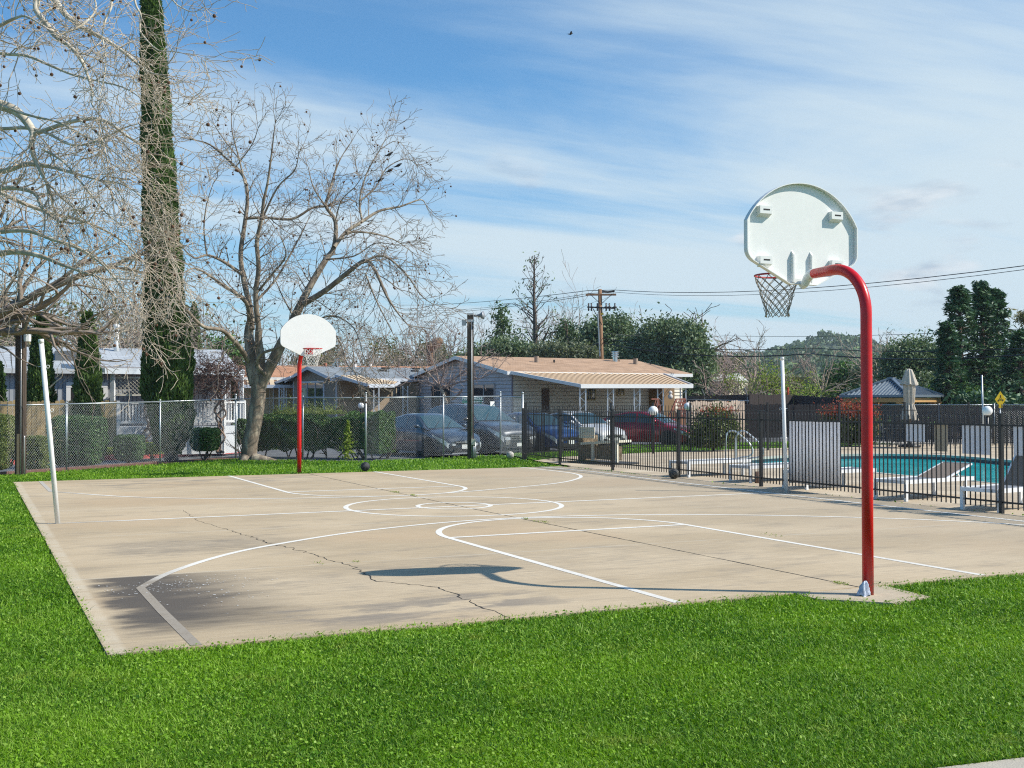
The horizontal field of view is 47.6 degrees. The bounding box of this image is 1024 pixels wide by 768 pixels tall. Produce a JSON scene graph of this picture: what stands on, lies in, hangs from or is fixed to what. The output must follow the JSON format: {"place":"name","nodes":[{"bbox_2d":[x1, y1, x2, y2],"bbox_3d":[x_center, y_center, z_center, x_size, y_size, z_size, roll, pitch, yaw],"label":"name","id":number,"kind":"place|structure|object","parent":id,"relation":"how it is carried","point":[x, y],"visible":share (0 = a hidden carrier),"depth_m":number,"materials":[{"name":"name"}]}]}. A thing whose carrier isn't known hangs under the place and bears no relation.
{"place":"outdoors","nodes":[
{"label":"outdoors","id":0,"kind":"place"},
{"bbox_2d":[0,324,245,453],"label":"house","id":1,"kind":"structure","parent":0,"point":[113,385],"depth_m":44.54,"materials":[{"name":"white"}]},
{"bbox_2d":[142,334,269,452],"bbox_3d":[-10.110,0.319,39.169,3.901,4.005,2.683,-1,-1,25],"label":"climbing vine","id":2,"kind":"object","parent":1,"relation":"attached to","point":[223,370],"visible":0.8,"depth_m":38.82,"materials":[{"name":"plant"}]},
{"bbox_2d":[315,302,448,365],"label":"tree","id":3,"kind":"object","parent":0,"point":[406,341],"visible":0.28,"depth_m":99.10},
{"bbox_2d":[0,425,996,471],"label":"road","id":4,"kind":"structure","parent":0,"point":[403,455],"depth_m":40.11,"materials":[{"name":"asphalt"}]},
{"bbox_2d":[0,287,140,347],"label":"tree","id":5,"kind":"object","parent":4,"relation":"on","point":[78,313],"visible":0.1,"depth_m":81.41,"materials":[{"name":"brown plant"}]},
{"bbox_2d":[0,250,140,347],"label":"tree","id":6,"kind":"object","parent":4,"relation":"on","point":[70,301],"visible":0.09,"depth_m":88.16,"materials":[{"name":"brown plant"}]},
{"bbox_2d":[0,461,157,474],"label":"edging board","id":7,"kind":"object","parent":4,"relation":"on","point":[80,467],"visible":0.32,"depth_m":31.40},
{"bbox_2d":[33,279,245,347],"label":"tree","id":8,"kind":"object","parent":4,"relation":"on","point":[65,317],"visible":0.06,"depth_m":83.40,"materials":[{"name":"brown plant"}]},
{"bbox_2d":[158,458,237,463],"bbox_3d":[-14.050,2.272,27.299,3.882,0.001,23.450,-1,-1,31],"label":"planting bed","id":9,"kind":"object","parent":4,"relation":"on","point":[182,461],"visible":0.12,"depth_m":36.41,"materials":[{"name":"brown soil"}]},
{"bbox_2d":[0,413,14,469],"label":"shrub","id":10,"kind":"object","parent":9,"relation":"on","point":[3,440],"visible":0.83,"depth_m":30.21,"materials":[{"name":"green plant"}]},
{"bbox_2d":[10,435,58,469],"bbox_3d":[-12.625,1.832,30.658,0.992,0.997,0.796,0,-1,12],"label":"shrub","id":11,"kind":"object","parent":9,"relation":"on","point":[30,462],"visible":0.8,"depth_m":30.36,"materials":[{"name":"green plant"}]},
{"bbox_2d":[45,414,109,466],"bbox_3d":[-12.349,1.611,32.919,1.547,1.515,1.684,0,-1,1],"label":"shrub","id":12,"kind":"object","parent":9,"relation":"on","point":[60,451],"visible":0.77,"depth_m":32.56,"materials":[{"name":"green plant"}]},
{"bbox_2d":[112,434,145,462],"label":"shrub","id":13,"kind":"object","parent":9,"relation":"on","point":[125,454],"visible":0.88,"depth_m":33.29,"materials":[{"name":"green plant"}]},
{"bbox_2d":[137,0,196,460],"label":"cypress tree","id":14,"kind":"object","parent":9,"relation":"on","point":[150,387],"visible":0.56,"depth_m":36.06,"materials":[{"name":"green plant"}]},
{"bbox_2d":[187,427,221,460],"bbox_3d":[-9.551,1.863,35.941,1.036,1.088,1.051,0,-1,10],"label":"shrub","id":15,"kind":"object","parent":9,"relation":"on","point":[209,435],"visible":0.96,"depth_m":35.67,"materials":[{"name":"green plant"}]},
{"bbox_2d":[201,328,244,424],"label":"tree","id":16,"kind":"object","parent":4,"relation":"on","point":[228,342],"visible":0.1,"depth_m":81.42,"materials":[{"name":"brown plant"}]},
{"bbox_2d":[233,358,430,427],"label":"house","id":17,"kind":"structure","parent":4,"relation":"on","point":[275,376],"depth_m":74.53,"materials":[{"name":"beige"}]},
{"bbox_2d":[257,382,409,458],"bbox_3d":[-6.059,1.198,38.357,5.112,2.542,2.143,0,-1,23],"label":"hedge","id":18,"kind":"object","parent":4,"relation":"on","point":[277,418],"visible":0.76,"depth_m":37.93,"materials":[{"name":"green plant"}]},
{"bbox_2d":[269,366,423,432],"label":"house","id":19,"kind":"structure","parent":4,"relation":"on","point":[314,375],"depth_m":67.87,"materials":[{"name":"grey"}]},
{"bbox_2d":[301,381,324,411],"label":"window","id":20,"kind":"structure","parent":19,"relation":"in","point":[313,389],"depth_m":68.80,"materials":[{"name":"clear glass"}]},
{"bbox_2d":[362,332,412,365],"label":"tree","id":21,"kind":"object","parent":4,"relation":"on","point":[390,348],"visible":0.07,"depth_m":124.62,"materials":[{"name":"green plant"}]},
{"bbox_2d":[385,413,480,457],"bbox_3d":[-2.968,1.772,40.407,2.150,1.517,4.709,1,-1,-38],"label":"parked car","id":22,"kind":"object","parent":4,"relation":"on","point":[419,437],"visible":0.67,"depth_m":39.26,"materials":[{"name":"paint"}]},
{"bbox_2d":[387,316,513,409],"bbox_3d":[-2.715,-0.594,52.402,5.800,5.029,3.640,0,-1,3],"label":"crape myrtle","id":23,"kind":"object","parent":4,"relation":"on","point":[438,384],"visible":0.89,"depth_m":51.86,"materials":[{"name":"brown plant"}]},
{"bbox_2d":[428,402,532,454],"bbox_3d":[-1.291,1.612,42.608,2.330,1.896,5.209,1,-1,-38],"label":"parked car","id":24,"kind":"object","parent":4,"relation":"on","point":[490,437],"visible":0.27,"depth_m":41.14,"materials":[{"name":"paint"}]},
{"bbox_2d":[446,326,544,357],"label":"tree","id":25,"kind":"object","parent":4,"relation":"on","point":[509,347],"visible":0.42,"depth_m":87.11,"materials":[{"name":"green plant"}]},
{"bbox_2d":[482,300,517,343],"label":"pine tree","id":26,"kind":"object","parent":4,"relation":"on","point":[501,322],"visible":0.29,"depth_m":89.57,"materials":[{"name":"green plant"}]},
{"bbox_2d":[503,251,562,345],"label":"pine tree","id":27,"kind":"object","parent":4,"relation":"on","point":[535,331],"visible":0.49,"depth_m":95.03,"materials":[{"name":"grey plant"}]},
{"bbox_2d":[496,412,581,450],"bbox_3d":[0.756,1.824,44.407,2.150,1.517,4.709,1,-1,-38],"label":"parked car","id":28,"kind":"object","parent":4,"relation":"on","point":[539,426],"visible":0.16,"depth_m":42.74,"materials":[{"name":"blue paint"}]},
{"bbox_2d":[409,351,692,424],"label":"house","id":29,"kind":"structure","parent":4,"relation":"on","point":[574,382],"depth_m":62.34,"materials":[{"name":"beige"}]},
{"bbox_2d":[430,385,451,408],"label":"window","id":30,"kind":"structure","parent":29,"relation":"in","point":[447,392],"depth_m":66.71,"materials":[{"name":"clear glass"}]},
{"bbox_2d":[474,383,494,404],"bbox_3d":[-1.516,0.619,62.380,0.070,1.288,2.300,0,-1,-32],"label":"window","id":31,"kind":"structure","parent":29,"relation":"in","point":[490,387],"depth_m":62.17,"materials":[{"name":"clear glass"}]},
{"bbox_2d":[548,310,579,344],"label":"pine tree","id":32,"kind":"object","parent":4,"relation":"on","point":[566,332],"visible":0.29,"depth_m":92.53,"materials":[{"name":"green plant"}]},
{"bbox_2d":[526,335,607,358],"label":"shrub","id":33,"kind":"object","parent":4,"relation":"on","point":[553,349],"visible":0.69,"depth_m":85.18,"materials":[{"name":"green plant"}]},
{"bbox_2d":[550,411,624,445],"bbox_3d":[2.619,1.866,47.407,2.150,1.517,4.709,1,-1,-38],"label":"parked car","id":34,"kind":"object","parent":4,"relation":"on","point":[592,424],"visible":0.19,"depth_m":46.22,"materials":[{"name":"white paint"}]},
{"bbox_2d":[586,289,616,358],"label":"utility pole","id":35,"kind":"object","parent":4,"relation":"on","point":[599,307],"visible":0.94,"depth_m":83.83,"materials":[{"name":"wood"}]},
{"bbox_2d":[405,269,1023,310],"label":"overhead wire","id":36,"kind":"object","parent":35,"relation":"attached to","point":[753,294],"visible":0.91,"depth_m":67.61,"materials":[{"name":"black metal"}]},
{"bbox_2d":[433,265,1023,304],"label":"overhead wire","id":37,"kind":"object","parent":35,"relation":"attached to","point":[763,290],"visible":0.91,"depth_m":65.75,"materials":[{"name":"black metal"}]},
{"bbox_2d":[591,343,1023,359],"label":"overhead wire","id":38,"kind":"object","parent":35,"relation":"attached to","point":[820,354],"visible":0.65,"depth_m":70.85,"materials":[{"name":"black metal"}]},
{"bbox_2d":[602,338,1023,351],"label":"overhead wire","id":39,"kind":"object","parent":35,"relation":"attached to","point":[815,348],"visible":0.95,"depth_m":72.25,"materials":[{"name":"black metal"}]},
{"bbox_2d":[572,307,641,358],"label":"olive tree","id":40,"kind":"object","parent":4,"relation":"on","point":[613,326],"visible":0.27,"depth_m":91.00,"materials":[{"name":"green plant"}]},
{"bbox_2d":[605,312,659,361],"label":"olive tree","id":41,"kind":"object","parent":4,"relation":"on","point":[627,353],"visible":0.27,"depth_m":86.91,"materials":[{"name":"green plant"}]},
{"bbox_2d":[603,412,692,445],"bbox_3d":[5.583,1.879,48.759,4.709,1.517,2.150,-1,-1,31],"label":"parked car","id":42,"kind":"object","parent":4,"relation":"on","point":[636,420],"visible":0.28,"depth_m":47.88,"materials":[{"name":"paint"}]},
{"bbox_2d":[634,302,707,368],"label":"olive tree","id":43,"kind":"object","parent":4,"relation":"on","point":[654,331],"visible":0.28,"depth_m":84.97,"materials":[{"name":"green plant"}]},
{"bbox_2d":[655,309,722,395],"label":"olive tree","id":44,"kind":"object","parent":4,"relation":"on","point":[688,335],"visible":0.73,"depth_m":82.86,"materials":[{"name":"green plant"}]},
{"bbox_2d":[682,388,749,420],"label":"slatted fence","id":45,"kind":"object","parent":4,"relation":"on","point":[744,398],"visible":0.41,"depth_m":65.42,"materials":[{"name":"wood"}]},
{"bbox_2d":[688,400,744,437],"bbox_3d":[9.672,1.672,54.733,3.968,1.814,0.031,1,-1,-39],"label":"board fence","id":46,"kind":"object","parent":4,"relation":"on","point":[740,405],"visible":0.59,"depth_m":55.17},
{"bbox_2d":[693,348,772,395],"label":"bare tree","id":47,"kind":"object","parent":4,"relation":"on","point":[720,391],"visible":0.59,"depth_m":74.50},
{"bbox_2d":[694,366,803,394],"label":"bare tree","id":48,"kind":"object","parent":4,"relation":"on","point":[761,390],"visible":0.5,"depth_m":73.04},
{"bbox_2d":[711,358,826,402],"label":"tree","id":49,"kind":"object","parent":4,"relation":"on","point":[765,376],"visible":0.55,"depth_m":74.77,"materials":[{"name":"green plant"}]},
{"bbox_2d":[743,393,860,430],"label":"board fence","id":50,"kind":"object","parent":4,"relation":"on","point":[762,399],"visible":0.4,"depth_m":66.76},
{"bbox_2d":[744,403,860,437],"bbox_3d":[14.004,1.761,55.995,6.583,1.654,0.038,0,-1,0],"label":"board fence","id":51,"kind":"object","parent":4,"relation":"on","point":[776,406],"visible":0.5,"depth_m":55.99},
{"bbox_2d":[839,377,944,434],"bbox_3d":[18.823,1.129,57.496,3.771,2.942,3.771,1,-1,-45],"label":"gazebo","id":52,"kind":"object","parent":4,"relation":"on","point":[890,387],"visible":0.56,"depth_m":56.80,"materials":[{"name":"grey metal"}]},
{"bbox_2d":[872,327,940,388],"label":"oak tree","id":53,"kind":"object","parent":4,"relation":"on","point":[898,368],"visible":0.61,"depth_m":77.04,"materials":[{"name":"green plant"}]},
{"bbox_2d":[927,320,974,419],"bbox_3d":[21.815,-0.326,58.036,3.053,5.866,3.041,0,-1,-25],"label":"conifer tree","id":54,"kind":"object","parent":4,"relation":"on","point":[947,341],"visible":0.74,"depth_m":57.77,"materials":[{"name":"green plant"}]},
{"bbox_2d":[923,284,999,433],"bbox_3d":[24.143,-1.279,61.952,4.436,8.149,4.618,0,-1,-25],"label":"conifer tree","id":55,"kind":"object","parent":4,"relation":"on","point":[957,305],"visible":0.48,"depth_m":61.74,"materials":[{"name":"green plant"}]},
{"bbox_2d":[962,280,1011,387],"bbox_3d":[25.548,-1.417,63.186,3.984,8.512,4.457,0,-1,-16],"label":"conifer tree","id":56,"kind":"object","parent":4,"relation":"on","point":[981,296],"visible":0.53,"depth_m":62.74,"materials":[{"name":"green plant"}]},
{"bbox_2d":[972,287,1016,384],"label":"conifer tree","id":57,"kind":"object","parent":4,"relation":"on","point":[998,294],"visible":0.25,"depth_m":65.70,"materials":[{"name":"green plant"}]},
{"bbox_2d":[986,328,1023,424],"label":"conifer tree","id":58,"kind":"object","parent":4,"relation":"on","point":[1016,341],"visible":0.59,"depth_m":59.88,"materials":[{"name":"green plant"}]},
{"bbox_2d":[2,456,1021,730],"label":"lawn","id":59,"kind":"structure","parent":0,"point":[386,470],"depth_m":32.10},
{"bbox_2d":[12,316,30,474],"bbox_3d":[-12.112,0.234,28.738,0.418,4.100,0.407,0,-1,3],"label":"light pole","id":60,"kind":"object","parent":59,"relation":"on","point":[21,341],"visible":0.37,"depth_m":28.74,"materials":[{"name":"metal"}]},
{"bbox_2d":[0,150,217,419],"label":"sycamore tree","id":61,"kind":"object","parent":59,"relation":"on","point":[20,313],"visible":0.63,"depth_m":26.09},
{"bbox_2d":[0,471,255,596],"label":"grass","id":62,"kind":"structure","parent":59,"relation":"on","point":[28,521],"depth_m":14.88,"materials":[{"name":"plant"}]},
{"bbox_2d":[0,0,274,418],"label":"sycamore tree","id":63,"kind":"object","parent":59,"relation":"on","point":[20,114],"visible":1,"depth_m":12.59,"materials":[{"name":"grey plant"}]},
{"bbox_2d":[0,391,523,471],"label":"chain link fence","id":64,"kind":"object","parent":59,"relation":"on","point":[303,398],"visible":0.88,"depth_m":35.85,"materials":[{"name":"metal"}]},
{"bbox_2d":[99,81,481,460],"bbox_3d":[-6.312,-3.678,34.864,10.570,12.424,8.418,0,-1,-7],"label":"sycamore tree","id":65,"kind":"object","parent":59,"relation":"on","point":[259,370],"visible":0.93,"depth_m":35.82,"materials":[{"name":"grey plant"}]},
{"bbox_2d":[280,314,335,473],"bbox_3d":[-5.019,0.279,28.420,1.186,3.970,1.156,0,-1,21],"label":"basketball hoop","id":66,"kind":"object","parent":59,"relation":"on","point":[307,335],"visible":1,"depth_m":28.37,"materials":[{"name":"red paint"}]},
{"bbox_2d":[0,454,639,489],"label":"grass","id":67,"kind":"structure","parent":59,"relation":"on","point":[494,462],"depth_m":31.86,"materials":[{"name":"plant"}]},
{"bbox_2d":[337,419,357,459],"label":"shrub","id":68,"kind":"object","parent":59,"relation":"on","point":[347,442],"visible":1,"depth_m":35.42,"materials":[{"name":"green plant"}]},
{"bbox_2d":[462,311,484,458],"bbox_3d":[-1.229,0.040,36.606,0.726,4.678,0.339,0,-1,23],"label":"light pole","id":69,"kind":"object","parent":59,"relation":"on","point":[471,447],"visible":0.9,"depth_m":36.54,"materials":[{"name":"metal"}]},
{"bbox_2d":[0,563,1023,767],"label":"grass","id":70,"kind":"structure","parent":59,"relation":"on","point":[853,736],"depth_m":7.18,"materials":[{"name":"plant"}]},
{"bbox_2d":[0,467,1023,767],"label":"clover","id":71,"kind":"object","parent":59,"relation":"on","point":[460,743],"visible":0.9,"depth_m":7.01,"materials":[{"name":"green plant"}]},
{"bbox_2d":[796,586,929,605],"bbox_3d":[3.244,1.979,10.623,1.080,0.094,0.840,0,-1,-25],"label":"footing pad","id":72,"kind":"object","parent":59,"relation":"on","point":[882,594],"visible":0.53,"depth_m":10.59,"materials":[{"name":"concrete"}]},
{"bbox_2d":[744,183,873,594],"bbox_3d":[2.947,-0.013,11.450,1.203,4.005,1.336,0,-1,19],"label":"basketball hoop","id":73,"kind":"object","parent":72,"relation":"on","point":[803,235],"visible":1,"depth_m":11.54,"materials":[{"name":"red paint"}]},
{"bbox_2d":[0,0,1023,365],"label":"sky","id":74,"kind":"structure","parent":0,"point":[637,144],"materials":[{"name":"blue"}]},
{"bbox_2d":[13,466,1023,657],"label":"basketball court","id":75,"kind":"object","parent":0,"point":[450,545],"visible":1,"depth_m":14.14,"materials":[{"name":"concrete"}]},
{"bbox_2d":[38,339,59,523],"bbox_3d":[-6.781,0.709,17.003,0.322,2.739,0.080,0,-1,-11],"label":"net post","id":76,"kind":"object","parent":75,"relation":"on","point":[43,366],"visible":0.97,"depth_m":16.97,"materials":[{"name":"metal"}]},
{"bbox_2d":[778,357,787,492],"bbox_3d":[5.300,0.803,22.622,0.166,2.666,0.296,0,-1,-4],"label":"net post","id":77,"kind":"object","parent":75,"relation":"on","point":[783,408],"visible":0.95,"depth_m":22.59,"materials":[{"name":"metal"}]},
{"bbox_2d":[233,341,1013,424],"bbox_3d":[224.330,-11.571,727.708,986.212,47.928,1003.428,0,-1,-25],"label":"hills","id":78,"kind":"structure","parent":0,"point":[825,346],"depth_m":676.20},
{"bbox_2d":[475,250,615,346],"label":"tree","id":79,"kind":"object","parent":78,"relation":"on","point":[549,310],"visible":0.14,"depth_m":120.68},
{"bbox_2d":[706,317,820,392],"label":"bare tree","id":80,"kind":"object","parent":78,"relation":"on","point":[748,375],"visible":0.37,"depth_m":118.28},
{"bbox_2d":[787,345,858,396],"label":"bare tree","id":81,"kind":"object","parent":78,"relation":"on","point":[803,363],"visible":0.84,"depth_m":104.73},
{"bbox_2d":[819,356,857,397],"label":"bush","id":82,"kind":"object","parent":78,"relation":"on","point":[840,375],"visible":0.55,"depth_m":109.19,"materials":[{"name":"green plant"}]},
{"bbox_2d":[841,353,878,389],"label":"bush","id":83,"kind":"object","parent":78,"relation":"on","point":[856,368],"visible":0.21,"depth_m":107.60,"materials":[{"name":"green plant"}]},
{"bbox_2d":[836,327,890,382],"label":"bare tree","id":84,"kind":"object","parent":78,"relation":"on","point":[858,364],"visible":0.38,"depth_m":100.41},
{"bbox_2d":[722,329,1013,382],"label":"woodland","id":85,"kind":"object","parent":78,"relation":"on","point":[823,337],"visible":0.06,"depth_m":645.33,"materials":[{"name":"green plant"}]},
{"bbox_2d":[514,441,894,459],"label":"grass","id":86,"kind":"structure","parent":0,"point":[539,457],"depth_m":43.23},
{"bbox_2d":[535,443,1023,515],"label":"pool deck","id":87,"kind":"structure","parent":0,"point":[881,497],"depth_m":26.76,"materials":[{"name":"concrete"}]},
{"bbox_2d":[568,427,637,464],"bbox_3d":[2.615,1.765,33.474,1.050,1.026,1.961,1,-1,-37],"label":"park bench","id":88,"kind":"object","parent":87,"relation":"on","point":[592,446],"visible":0.77,"depth_m":33.58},
{"bbox_2d":[669,458,750,476],"bbox_3d":[4.779,2.007,27.901,2.005,0.375,0.712,0,-1,-31],"label":"sun lounger","id":89,"kind":"object","parent":87,"relation":"on","point":[703,460],"visible":0.7,"depth_m":27.72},
{"bbox_2d":[681,397,747,450],"bbox_3d":[7.131,1.426,41.428,2.686,1.956,2.222,0,-1,-25],"label":"shrub","id":90,"kind":"object","parent":87,"relation":"on","point":[715,409],"visible":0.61,"depth_m":41.11,"materials":[{"name":"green plant"}]},
{"bbox_2d":[522,408,1023,513],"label":"iron fence","id":91,"kind":"object","parent":87,"relation":"on","point":[526,414],"visible":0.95,"depth_m":23.81,"materials":[{"name":"black metal"}]},
{"bbox_2d":[789,421,839,487],"bbox_3d":[5.912,1.363,22.674,0.047,1.268,1.602,0,-1,-23],"label":"banner","id":92,"kind":"object","parent":91,"relation":"attached to","point":[817,454],"visible":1,"depth_m":22.68,"materials":[{"name":"fabric"}]},
{"bbox_2d":[962,425,989,454],"bbox_3d":[7.550,0.903,18.860,0.004,0.478,0.609,0,-1,-23],"label":"sign board","id":93,"kind":"object","parent":91,"relation":"attached to","point":[977,440],"visible":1,"depth_m":18.84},
{"bbox_2d":[524,402,1023,458],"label":"iron fence","id":94,"kind":"object","parent":87,"relation":"on","point":[839,410],"visible":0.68,"depth_m":42.14,"materials":[{"name":"black metal"}]},
{"bbox_2d":[813,396,882,445],"bbox_3d":[13.233,1.436,45.451,2.755,2.035,2.590,0,-1,-25],"label":"shrub","id":95,"kind":"object","parent":87,"relation":"on","point":[854,407],"visible":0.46,"depth_m":45.14,"materials":[{"name":"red plant"}]},
{"bbox_2d":[738,453,1010,483],"bbox_3d":[12.044,2.254,31.295,8.843,0.070,14.979,0,-1,-20],"label":"pool coping","id":96,"kind":"object","parent":87,"relation":"on","point":[952,456],"visible":0.24,"depth_m":37.26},
{"bbox_2d":[899,369,920,446],"bbox_3d":[15.239,0.911,44.496,0.840,3.000,0.840,0,-1,-25],"label":"patio umbrella","id":97,"kind":"object","parent":87,"relation":"on","point":[909,382],"visible":0.84,"depth_m":44.36,"materials":[{"name":"beige fabric"}]},
{"bbox_2d":[874,462,973,501],"bbox_3d":[7.587,1.779,21.329,1.990,0.618,0.712,0,-1,-33],"label":"sun lounger","id":98,"kind":"object","parent":87,"relation":"on","point":[934,475],"visible":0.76,"depth_m":21.39,"materials":[{"name":"plastic"}]},
{"bbox_2d":[873,403,1023,443],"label":"slatted fence","id":99,"kind":"object","parent":87,"relation":"on","point":[924,411],"visible":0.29,"depth_m":47.45,"materials":[{"name":"wood"}]},
{"bbox_2d":[960,455,1022,512],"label":"sun lounger","id":100,"kind":"object","parent":87,"relation":"on","point":[963,489],"visible":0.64,"depth_m":19.24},
{"bbox_2d":[749,456,1010,464],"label":"pool wall","id":101,"kind":"structure","parent":0,"point":[934,458],"depth_m":37.79,"materials":[{"name":"concrete"}]},
{"bbox_2d":[765,459,1009,482],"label":"pool water","id":102,"kind":"structure","parent":0,"point":[934,464],"depth_m":33.58,"materials":[{"name":"liquid"}]},
{"bbox_2d":[939,757,1023,767],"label":"footpath","id":103,"kind":"structure","parent":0,"point":[1014,763],"depth_m":5.68,"materials":[{"name":"concrete"}]},
{"label":"garden soil","id":104,"kind":"structure","parent":0,"visible":0},
{"bbox_2d":[26,316,57,435],"bbox_3d":[-15.737,0.035,38.791,1.177,4.919,1.145,0,-1,-25],"label":"cypress tree","id":105,"kind":"object","parent":104,"relation":"on","point":[34,386],"visible":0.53,"depth_m":38.55,"materials":[{"name":"green plant"}]},
{"bbox_2d":[0,400,115,456],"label":"board fence","id":106,"kind":"object","parent":104,"relation":"on","point":[36,427],"visible":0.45,"depth_m":38.24,"materials":[{"name":"brown wood"}]},
{"bbox_2d":[71,309,105,455],"bbox_3d":[-14.174,-0.005,38.811,1.126,4.993,1.163,0,-1,-25],"label":"cypress tree","id":107,"kind":"object","parent":104,"relation":"on","point":[93,381],"visible":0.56,"depth_m":38.53,"materials":[{"name":"green plant"}]},
{"bbox_2d":[0,217,246,389],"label":"bare tree","id":108,"kind":"object","parent":104,"relation":"on","point":[120,338],"visible":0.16,"depth_m":59.77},
{"label":"ground","id":109,"kind":"structure","parent":0,"visible":0},
{"bbox_2d":[841,377,1023,427],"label":"bush","id":110,"kind":"object","parent":109,"relation":"on","point":[972,397],"visible":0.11,"depth_m":55.65,"materials":[{"name":"green plant"}]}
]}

